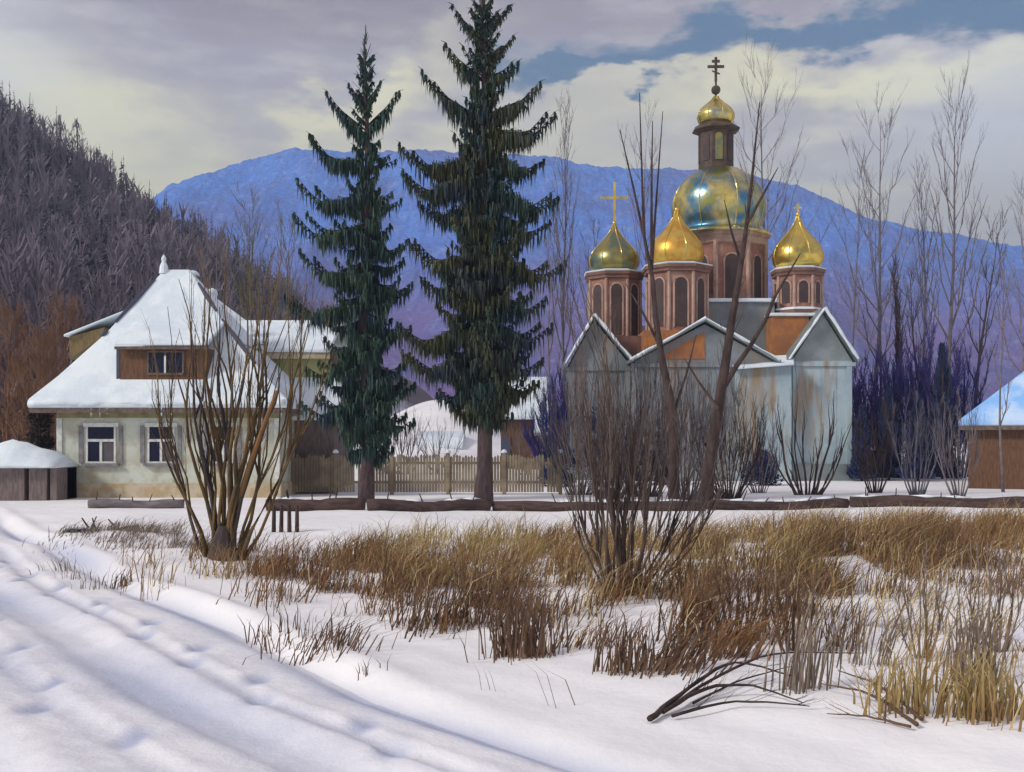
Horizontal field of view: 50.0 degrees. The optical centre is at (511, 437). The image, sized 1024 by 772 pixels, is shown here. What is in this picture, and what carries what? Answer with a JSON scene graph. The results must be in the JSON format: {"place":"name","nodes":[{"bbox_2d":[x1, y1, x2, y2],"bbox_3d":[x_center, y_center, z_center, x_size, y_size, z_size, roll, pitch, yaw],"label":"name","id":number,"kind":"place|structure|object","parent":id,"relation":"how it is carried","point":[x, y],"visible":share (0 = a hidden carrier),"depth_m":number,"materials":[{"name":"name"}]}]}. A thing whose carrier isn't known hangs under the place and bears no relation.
{"place":"outdoors","nodes":[
{"label":"outdoors","id":0,"kind":"place"},
{"bbox_2d":[0,140,435,450],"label":"wooded hill","id":1,"kind":"structure","parent":0,"point":[421,395],"depth_m":149.24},
{"bbox_2d":[48,115,70,152],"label":"ridge tree","id":2,"kind":"object","parent":1,"relation":"on","point":[60,128],"visible":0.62,"depth_m":175.82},
{"bbox_2d":[66,117,87,174],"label":"ridge tree","id":3,"kind":"object","parent":1,"relation":"on","point":[77,133],"visible":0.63,"depth_m":175.91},
{"bbox_2d":[116,172,136,202],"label":"ridge tree","id":4,"kind":"object","parent":1,"relation":"on","point":[125,177],"visible":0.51,"depth_m":175.72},
{"bbox_2d":[0,80,307,438],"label":"hillside conifers","id":5,"kind":"object","parent":1,"relation":"on","point":[93,271],"visible":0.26,"depth_m":142.90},
{"bbox_2d":[0,92,375,442],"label":"hillside wood","id":6,"kind":"object","parent":1,"relation":"on","point":[166,239],"visible":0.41,"depth_m":133.56,"materials":[{"name":"plant"}]},
{"bbox_2d":[0,525,569,771],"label":"snowy road","id":7,"kind":"structure","parent":0,"point":[102,679],"depth_m":7.48,"materials":[{"name":"snow"}]},
{"bbox_2d":[26,549,84,574],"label":"grass tuft","id":8,"kind":"object","parent":7,"relation":"on","point":[64,563],"visible":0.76,"depth_m":14.50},
{"bbox_2d":[0,400,1023,771],"bbox_3d":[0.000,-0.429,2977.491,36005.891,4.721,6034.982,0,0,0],"label":"snowy ground","id":9,"kind":"structure","parent":0,"point":[602,724],"depth_m":8.77,"materials":[{"name":"snow"}]},
{"bbox_2d":[0,292,40,441],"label":"bare tree","id":10,"kind":"object","parent":9,"relation":"on","point":[5,428],"visible":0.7,"depth_m":43.96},
{"bbox_2d":[1,322,66,450],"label":"bare tree","id":11,"kind":"object","parent":9,"relation":"on","point":[43,382],"visible":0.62,"depth_m":41.82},
{"bbox_2d":[21,410,55,449],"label":"round bush","id":12,"kind":"object","parent":9,"relation":"on","point":[38,436],"visible":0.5,"depth_m":33.35,"materials":[{"name":"brown plant"}]},
{"bbox_2d":[0,439,79,500],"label":"woodshed","id":13,"kind":"object","parent":9,"relation":"on","point":[30,472],"visible":0.89,"depth_m":31.05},
{"bbox_2d":[25,281,95,438],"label":"bare tree","id":14,"kind":"object","parent":9,"relation":"on","point":[69,321],"visible":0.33,"depth_m":45.97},
{"bbox_2d":[102,561,135,589],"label":"grass tuft","id":15,"kind":"object","parent":9,"relation":"on","point":[121,583],"visible":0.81,"depth_m":13.47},
{"bbox_2d":[88,492,183,507],"bbox_3d":[-9.464,1.590,27.718,2.319,0.457,0.278,0,0,-13],"label":"fallen log","id":16,"kind":"object","parent":9,"relation":"on","point":[129,503],"visible":0.94,"depth_m":27.62,"materials":[{"name":"brown plant"}]},
{"bbox_2d":[27,255,307,497],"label":"cottage","id":17,"kind":"structure","parent":9,"relation":"on","point":[96,396],"depth_m":32.70,"materials":[{"name":"paint"}]},
{"bbox_2d":[79,423,122,465],"bbox_3d":[-12.231,0.213,32.629,1.307,1.286,0.137,0,0,0],"label":"window","id":18,"kind":"structure","parent":17,"relation":"in","point":[100,437],"depth_m":32.65,"materials":[{"name":"white paint"}]},
{"bbox_2d":[140,423,181,465],"bbox_3d":[-10.444,0.213,32.629,1.224,1.286,0.137,0,0,0],"label":"window","id":19,"kind":"structure","parent":17,"relation":"in","point":[155,457],"depth_m":32.65,"materials":[{"name":"white paint"}]},
{"bbox_2d":[204,423,240,465],"bbox_3d":[-8.601,0.213,32.629,1.085,1.286,0.137,0,0,0],"label":"window","id":20,"kind":"structure","parent":17,"relation":"in","point":[216,424],"depth_m":32.65,"materials":[{"name":"white paint"}]},
{"bbox_2d":[192,215,256,318],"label":"bare tree","id":21,"kind":"object","parent":9,"relation":"on","point":[218,263],"visible":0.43,"depth_m":65.69,"materials":[{"name":"grey plant"}]},
{"bbox_2d":[142,202,337,561],"bbox_3d":[-3.749,-0.786,15.196,2.706,5.227,1.156,0,0,0],"label":"willow bush","id":22,"kind":"object","parent":9,"relation":"on","point":[220,522],"visible":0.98,"depth_m":15.19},
{"bbox_2d":[220,180,288,319],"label":"bare tree","id":23,"kind":"object","parent":9,"relation":"on","point":[248,246],"visible":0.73,"depth_m":58.09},
{"bbox_2d":[238,600,322,644],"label":"grass tuft","id":24,"kind":"object","parent":9,"relation":"on","point":[280,624],"visible":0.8,"depth_m":9.95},
{"bbox_2d":[218,300,348,493],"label":"outbuilding","id":25,"kind":"structure","parent":9,"relation":"on","point":[315,441],"depth_m":37.06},
{"bbox_2d":[259,203,317,319],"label":"bare tree","id":26,"kind":"object","parent":9,"relation":"on","point":[284,245],"visible":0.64,"depth_m":64.09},
{"bbox_2d":[251,608,339,653],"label":"grass tuft","id":27,"kind":"object","parent":9,"relation":"on","point":[288,637],"visible":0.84,"depth_m":9.55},
{"bbox_2d":[265,488,365,510],"bbox_3d":[-4.737,1.513,26.520,2.380,0.600,0.367,0,0,0],"label":"fallen log","id":28,"kind":"object","parent":9,"relation":"on","point":[329,503],"visible":0.85,"depth_m":26.39,"materials":[{"name":"wood"}]},
{"bbox_2d":[242,610,399,665],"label":"grass tuft","id":29,"kind":"object","parent":9,"relation":"on","point":[339,640],"visible":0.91,"depth_m":8.97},
{"bbox_2d":[282,25,416,502],"bbox_3d":[-4.459,-4.725,30.314,3.755,13.260,2.384,0,0,0],"label":"spruce tree","id":30,"kind":"object","parent":9,"relation":"on","point":[367,428],"visible":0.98,"depth_m":30.08,"materials":[{"name":"green plant"}]},
{"bbox_2d":[300,609,406,652],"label":"grass tuft","id":31,"kind":"object","parent":9,"relation":"on","point":[350,641],"visible":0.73,"depth_m":9.28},
{"bbox_2d":[389,399,433,473],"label":"bare bush","id":32,"kind":"object","parent":9,"relation":"on","point":[412,444],"visible":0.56,"depth_m":52.02,"materials":[{"name":"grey plant"}]},
{"bbox_2d":[291,449,562,494],"bbox_3d":[-2.886,1.140,34.430,9.004,1.520,0.200,0,0,0],"label":"picket fence","id":33,"kind":"object","parent":9,"relation":"on","point":[334,472],"visible":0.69,"depth_m":34.40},
{"bbox_2d":[366,490,490,511],"bbox_3d":[-1.994,1.553,26.556,3.024,0.571,0.346,0,0,-15],"label":"fallen log","id":34,"kind":"object","parent":9,"relation":"on","point":[449,504],"visible":0.95,"depth_m":26.43,"materials":[{"name":"wood"}]},
{"bbox_2d":[412,417,462,473],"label":"bare bush","id":35,"kind":"object","parent":9,"relation":"on","point":[439,444],"visible":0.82,"depth_m":51.98,"materials":[{"name":"grey plant"}]},
{"bbox_2d":[415,431,464,448],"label":"shed","id":36,"kind":"structure","parent":9,"relation":"on","point":[454,439],"depth_m":66.86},
{"bbox_2d":[393,0,569,506],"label":"spruce tree","id":37,"kind":"object","parent":9,"relation":"on","point":[481,269],"visible":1,"depth_m":28.34,"materials":[{"name":"green plant"}]},
{"bbox_2d":[502,408,535,474],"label":"bare bush","id":38,"kind":"object","parent":9,"relation":"on","point":[517,445],"visible":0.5,"depth_m":51.99,"materials":[{"name":"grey plant"}]},
{"bbox_2d":[459,571,580,664],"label":"grass tuft","id":39,"kind":"object","parent":9,"relation":"on","point":[526,636],"visible":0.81,"depth_m":9.03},
{"bbox_2d":[22,515,1023,647],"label":"grey dry grass","id":40,"kind":"structure","parent":9,"relation":"on","point":[127,529],"depth_m":16.87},
{"bbox_2d":[501,377,547,468],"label":"house","id":41,"kind":"structure","parent":9,"relation":"on","point":[526,407],"depth_m":58.00,"materials":[{"name":"brown"}]},
{"bbox_2d":[519,389,561,469],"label":"twiggy thicket","id":42,"kind":"object","parent":9,"relation":"on","point":[531,441],"visible":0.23,"depth_m":48.93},
{"bbox_2d":[532,213,566,394],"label":"bare tree","id":43,"kind":"object","parent":9,"relation":"on","point":[549,355],"visible":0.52,"depth_m":60.10,"materials":[{"name":"grey plant"}]},
{"bbox_2d":[535,356,572,473],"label":"twiggy thicket","id":44,"kind":"object","parent":9,"relation":"on","point":[559,403],"visible":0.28,"depth_m":46.99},
{"bbox_2d":[540,441,576,486],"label":"dark shrub","id":45,"kind":"object","parent":9,"relation":"on","point":[543,452],"visible":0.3,"depth_m":39.71,"materials":[{"name":"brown plant"}]},
{"bbox_2d":[542,88,580,390],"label":"bare tree","id":46,"kind":"object","parent":9,"relation":"on","point":[563,320],"visible":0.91,"depth_m":55.81,"materials":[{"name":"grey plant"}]},
{"bbox_2d":[105,495,1023,729],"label":"ochre dry grass","id":47,"kind":"structure","parent":9,"relation":"on","point":[531,547],"depth_m":14.49,"materials":[{"name":"plant"}]},
{"bbox_2d":[533,322,622,494],"bbox_3d":[2.139,-0.945,34.348,2.933,5.651,1.393,0,0,9],"label":"bare bush","id":48,"kind":"object","parent":9,"relation":"on","point":[551,441],"visible":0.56,"depth_m":34.27,"materials":[{"name":"brown plant"}]},
{"bbox_2d":[566,207,603,352],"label":"bare tree","id":49,"kind":"object","parent":9,"relation":"on","point":[586,268],"visible":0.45,"depth_m":52.01,"materials":[{"name":"plant"}]},
{"bbox_2d":[571,406,614,479],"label":"dark shrub","id":50,"kind":"object","parent":9,"relation":"on","point":[592,439],"visible":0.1,"depth_m":41.79,"materials":[{"name":"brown plant"}]},
{"bbox_2d":[547,617,644,654],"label":"grass tuft","id":51,"kind":"object","parent":9,"relation":"on","point":[578,642],"visible":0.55,"depth_m":9.32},
{"bbox_2d":[492,493,704,511],"bbox_3d":[2.082,1.569,26.686,5.139,0.531,0.306,0,0,7],"label":"fallen log","id":52,"kind":"object","parent":9,"relation":"on","point":[550,506],"visible":0.49,"depth_m":26.69,"materials":[{"name":"wood"}]},
{"bbox_2d":[193,501,1023,647],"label":"brown dry grass","id":53,"kind":"structure","parent":9,"relation":"on","point":[285,556],"depth_m":12.69,"materials":[{"name":"plant"}]},
{"bbox_2d":[563,371,660,498],"bbox_3d":[2.944,-0.173,32.164,3.000,4.098,1.154,0,0,0],"label":"bare bush","id":54,"kind":"object","parent":9,"relation":"on","point":[582,435],"visible":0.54,"depth_m":32.14,"materials":[{"name":"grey plant"}]},
{"bbox_2d":[592,608,668,675],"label":"grass tuft","id":55,"kind":"object","parent":9,"relation":"on","point":[624,663],"visible":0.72,"depth_m":8.38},
{"bbox_2d":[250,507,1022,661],"bbox_3d":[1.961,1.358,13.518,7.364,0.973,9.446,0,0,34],"label":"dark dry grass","id":56,"kind":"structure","parent":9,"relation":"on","point":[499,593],"depth_m":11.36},
{"bbox_2d":[593,343,690,496],"bbox_3d":[3.942,-0.556,33.175,2.985,4.873,1.430,0,0,0],"label":"bare bush","id":57,"kind":"object","parent":9,"relation":"on","point":[652,493],"visible":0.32,"depth_m":33.17,"materials":[{"name":"brown plant"}]},
{"bbox_2d":[621,98,668,298],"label":"bare tree","id":58,"kind":"object","parent":9,"relation":"on","point":[639,246],"visible":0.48,"depth_m":62.08,"materials":[{"name":"grey plant"}]},
{"bbox_2d":[549,202,748,595],"bbox_3d":[1.544,-0.353,12.270,2.290,4.385,1.194,0,0,0],"label":"dark bush","id":59,"kind":"object","parent":9,"relation":"on","point":[612,494],"visible":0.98,"depth_m":12.21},
{"bbox_2d":[616,93,696,498],"bbox_3d":[3.670,-3.402,27.935,2.025,10.758,0.642,0,0,0],"label":"slender tree","id":60,"kind":"object","parent":9,"relation":"on","point":[662,363],"visible":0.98,"depth_m":27.88,"materials":[{"name":"brown plant"}]},
{"bbox_2d":[302,499,1023,730],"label":"pale straw","id":61,"kind":"object","parent":9,"relation":"on","point":[914,637],"visible":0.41,"depth_m":11.38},
{"bbox_2d":[640,336,734,500],"bbox_3d":[4.989,-0.521,31.255,2.651,4.786,1.296,0,0,9],"label":"bare bush","id":62,"kind":"object","parent":9,"relation":"on","point":[701,429],"visible":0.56,"depth_m":31.18,"materials":[{"name":"brown plant"}]},
{"bbox_2d":[612,616,784,682],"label":"grass tuft","id":63,"kind":"object","parent":9,"relation":"on","point":[671,660],"visible":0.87,"depth_m":8.23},
{"bbox_2d":[559,57,860,480],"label":"church","id":64,"kind":"structure","parent":9,"relation":"on","point":[696,260],"depth_m":46.16,"materials":[{"name":"paint"}]},
{"bbox_2d":[683,373,770,498],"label":"bare bush","id":65,"kind":"object","parent":9,"relation":"on","point":[729,495],"visible":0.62,"depth_m":32.17,"materials":[{"name":"brown plant"}]},
{"bbox_2d":[695,534,775,641],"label":"bare bush","id":66,"kind":"object","parent":9,"relation":"on","point":[758,595],"visible":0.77,"depth_m":9.53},
{"bbox_2d":[684,89,800,508],"bbox_3d":[5.660,-3.290,26.995,2.781,10.554,0.752,0,0,0],"label":"crooked tree","id":67,"kind":"object","parent":9,"relation":"on","point":[725,376],"visible":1,"depth_m":27.01,"materials":[{"name":"brown plant"}]},
{"bbox_2d":[681,604,805,663],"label":"grass tuft","id":68,"kind":"object","parent":9,"relation":"on","point":[743,634],"visible":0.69,"depth_m":8.69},
{"bbox_2d":[647,642,860,721],"bbox_3d":[1.929,1.639,7.786,0.942,0.281,2.666,0,0,31],"label":"fallen branch","id":69,"kind":"object","parent":9,"relation":"on","point":[671,703],"visible":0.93,"depth_m":7.40,"materials":[{"name":"wood"}]},
{"bbox_2d":[730,393,788,492],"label":"bare bush","id":70,"kind":"object","parent":9,"relation":"on","point":[761,489],"visible":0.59,"depth_m":35.39,"materials":[{"name":"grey plant"}]},
{"bbox_2d":[742,449,783,485],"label":"dark shrub","id":71,"kind":"object","parent":9,"relation":"on","point":[776,476],"visible":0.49,"depth_m":40.73,"materials":[{"name":"brown plant"}]},
{"bbox_2d":[706,490,849,509],"bbox_3d":[6.604,1.565,27.186,3.731,0.560,0.282,0,0,-13],"label":"fallen log","id":72,"kind":"object","parent":9,"relation":"on","point":[747,504],"visible":0.9,"depth_m":27.08,"materials":[{"name":"wood"}]},
{"bbox_2d":[733,34,836,297],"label":"bare tree","id":73,"kind":"object","parent":9,"relation":"on","point":[761,171],"visible":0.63,"depth_m":64.11,"materials":[{"name":"grey plant"}]},
{"bbox_2d":[763,542,819,651],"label":"bare bush","id":74,"kind":"object","parent":9,"relation":"on","point":[794,603],"visible":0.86,"depth_m":9.02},
{"bbox_2d":[763,584,853,695],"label":"grass tuft","id":75,"kind":"object","parent":9,"relation":"on","point":[796,673],"visible":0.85,"depth_m":7.58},
{"bbox_2d":[769,359,854,494],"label":"spiky bush","id":76,"kind":"object","parent":9,"relation":"on","point":[814,491],"visible":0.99,"depth_m":34.26,"materials":[{"name":"brown plant"}]},
{"bbox_2d":[824,131,888,375],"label":"bare tree","id":77,"kind":"object","parent":9,"relation":"on","point":[855,279],"visible":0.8,"depth_m":62.02,"materials":[{"name":"grey plant"}]},
{"bbox_2d":[814,579,904,654],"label":"grass tuft","id":78,"kind":"object","parent":9,"relation":"on","point":[843,628],"visible":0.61,"depth_m":9.05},
{"bbox_2d":[846,404,877,480],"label":"columnar evergreen","id":79,"kind":"object","parent":9,"relation":"on","point":[853,472],"visible":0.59,"depth_m":44.81,"materials":[{"name":"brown plant"}]},
{"bbox_2d":[812,664,922,727],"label":"fallen branch","id":80,"kind":"object","parent":9,"relation":"on","point":[908,718],"visible":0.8,"depth_m":6.85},
{"bbox_2d":[852,363,883,478],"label":"twiggy thicket","id":81,"kind":"object","parent":9,"relation":"on","point":[858,399],"visible":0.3,"depth_m":47.38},
{"bbox_2d":[847,399,894,492],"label":"bare bush","id":82,"kind":"object","parent":9,"relation":"on","point":[883,452],"visible":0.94,"depth_m":35.40,"materials":[{"name":"brown plant"}]},
{"bbox_2d":[827,78,926,424],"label":"bare tree","id":83,"kind":"object","parent":9,"relation":"on","point":[879,248],"visible":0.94,"depth_m":56.22,"materials":[{"name":"grey plant"}]},
{"bbox_2d":[852,343,914,477],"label":"twiggy thicket","id":84,"kind":"object","parent":9,"relation":"on","point":[877,354],"visible":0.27,"depth_m":48.88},
{"bbox_2d":[854,182,913,401],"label":"bare tree","id":85,"kind":"object","parent":9,"relation":"on","point":[877,303],"visible":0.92,"depth_m":52.02,"materials":[{"name":"plant"}]},
{"bbox_2d":[836,588,937,669],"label":"grass tuft","id":86,"kind":"object","parent":9,"relation":"on","point":[881,646],"visible":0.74,"depth_m":8.39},
{"bbox_2d":[874,384,903,479],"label":"columnar evergreen","id":87,"kind":"object","parent":9,"relation":"on","point":[888,395],"visible":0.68,"depth_m":45.80,"materials":[{"name":"green plant"}]},
{"bbox_2d":[886,251,905,416],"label":"bare tree","id":88,"kind":"object","parent":9,"relation":"on","point":[898,338],"visible":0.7,"depth_m":49.88,"materials":[{"name":"brown plant"}]},
{"bbox_2d":[868,338,933,459],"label":"twiggy thicket","id":89,"kind":"object","parent":9,"relation":"on","point":[905,393],"visible":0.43,"depth_m":48.33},
{"bbox_2d":[841,635,981,723],"bbox_3d":[2.582,1.506,6.954,0.939,0.550,0.610,0,0,0],"label":"grass tuft","id":90,"kind":"object","parent":9,"relation":"on","point":[895,691],"visible":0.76,"depth_m":6.93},
{"bbox_2d":[886,383,943,494],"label":"bare bush","id":91,"kind":"object","parent":9,"relation":"on","point":[913,491],"visible":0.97,"depth_m":34.22,"materials":[{"name":"brown plant"}]},
{"bbox_2d":[898,259,935,444],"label":"bare tree","id":92,"kind":"object","parent":9,"relation":"on","point":[912,319],"visible":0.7,"depth_m":54.02,"materials":[{"name":"brown plant"}]},
{"bbox_2d":[895,393,939,480],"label":"columnar evergreen","id":93,"kind":"object","parent":9,"relation":"on","point":[912,413],"visible":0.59,"depth_m":44.76,"materials":[{"name":"green plant"}]},
{"bbox_2d":[903,148,942,392],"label":"bare tree","id":94,"kind":"object","parent":9,"relation":"on","point":[922,289],"visible":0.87,"depth_m":59.79,"materials":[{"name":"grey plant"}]},
{"bbox_2d":[892,530,953,658],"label":"bare bush","id":95,"kind":"object","parent":9,"relation":"on","point":[926,603],"visible":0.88,"depth_m":8.61,"materials":[{"name":"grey plant"}]},
{"bbox_2d":[898,317,966,435],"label":"twiggy thicket","id":96,"kind":"object","parent":9,"relation":"on","point":[929,358],"visible":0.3,"depth_m":49.27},
{"bbox_2d":[849,487,1023,507],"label":"fallen log","id":97,"kind":"object","parent":9,"relation":"on","point":[890,500],"visible":0.9,"depth_m":27.80,"materials":[{"name":"wood"}]},
{"bbox_2d":[929,342,961,478],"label":"columnar evergreen","id":98,"kind":"object","parent":9,"relation":"on","point":[942,383],"visible":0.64,"depth_m":46.81,"materials":[{"name":"green plant"}]},
{"bbox_2d":[922,333,991,477],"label":"twiggy thicket","id":99,"kind":"object","parent":9,"relation":"on","point":[963,404],"visible":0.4,"depth_m":48.04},
{"bbox_2d":[930,379,984,495],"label":"bare bush","id":100,"kind":"object","parent":9,"relation":"on","point":[958,493],"visible":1,"depth_m":33.20,"materials":[{"name":"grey plant"}]},
{"bbox_2d":[892,639,1023,731],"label":"grass tuft","id":101,"kind":"object","parent":9,"relation":"on","point":[995,709],"visible":0.73,"depth_m":6.78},
{"bbox_2d":[919,52,997,379],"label":"bare tree","id":102,"kind":"object","parent":9,"relation":"on","point":[950,303],"visible":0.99,"depth_m":57.68,"materials":[{"name":"grey plant"}]},
{"bbox_2d":[952,396,966,478],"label":"tree","id":103,"kind":"object","parent":9,"relation":"on","point":[959,457],"visible":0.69,"depth_m":46.96,"materials":[{"name":"plant"}]},
{"bbox_2d":[925,576,1023,687],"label":"grass tuft","id":104,"kind":"object","parent":9,"relation":"on","point":[978,629],"visible":0.59,"depth_m":7.77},
{"bbox_2d":[956,204,1010,476],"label":"bare tree","id":105,"kind":"object","parent":9,"relation":"on","point":[981,348],"visible":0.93,"depth_m":50.00,"materials":[{"name":"brown plant"}]},
{"bbox_2d":[959,371,1023,488],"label":"brown house","id":106,"kind":"structure","parent":9,"relation":"on","point":[987,473],"depth_m":38.22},
{"bbox_2d":[962,529,1023,652],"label":"bare bush","id":107,"kind":"object","parent":9,"relation":"on","point":[1011,596],"visible":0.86,"depth_m":8.78,"materials":[{"name":"brown plant"}]},
{"bbox_2d":[963,563,1023,597],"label":"grass tuft","id":108,"kind":"object","parent":9,"relation":"on","point":[1015,587],"visible":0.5,"depth_m":11.89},
{"bbox_2d":[990,247,1013,491],"bbox_3d":[16.096,-2.156,35.967,0.686,8.318,0.904,0,0,-13],"label":"bare tree","id":109,"kind":"object","parent":9,"relation":"on","point":[1000,420],"visible":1,"depth_m":35.98,"materials":[{"name":"grey plant"}]},
{"bbox_2d":[993,172,1023,373],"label":"bare tree","id":110,"kind":"object","parent":9,"relation":"on","point":[1019,302],"visible":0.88,"depth_m":66.25,"materials":[{"name":"grey plant"}]},
{"bbox_2d":[0,0,1023,245],"label":"sky","id":111,"kind":"structure","parent":0,"point":[182,90],"materials":[{"name":"grey"}]},
{"bbox_2d":[154,147,1023,434],"bbox_3d":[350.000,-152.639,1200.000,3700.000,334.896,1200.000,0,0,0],"label":"blue mountain","id":112,"kind":"structure","parent":0,"point":[270,179],"depth_m":992.29,"materials":[{"name":"stone"}]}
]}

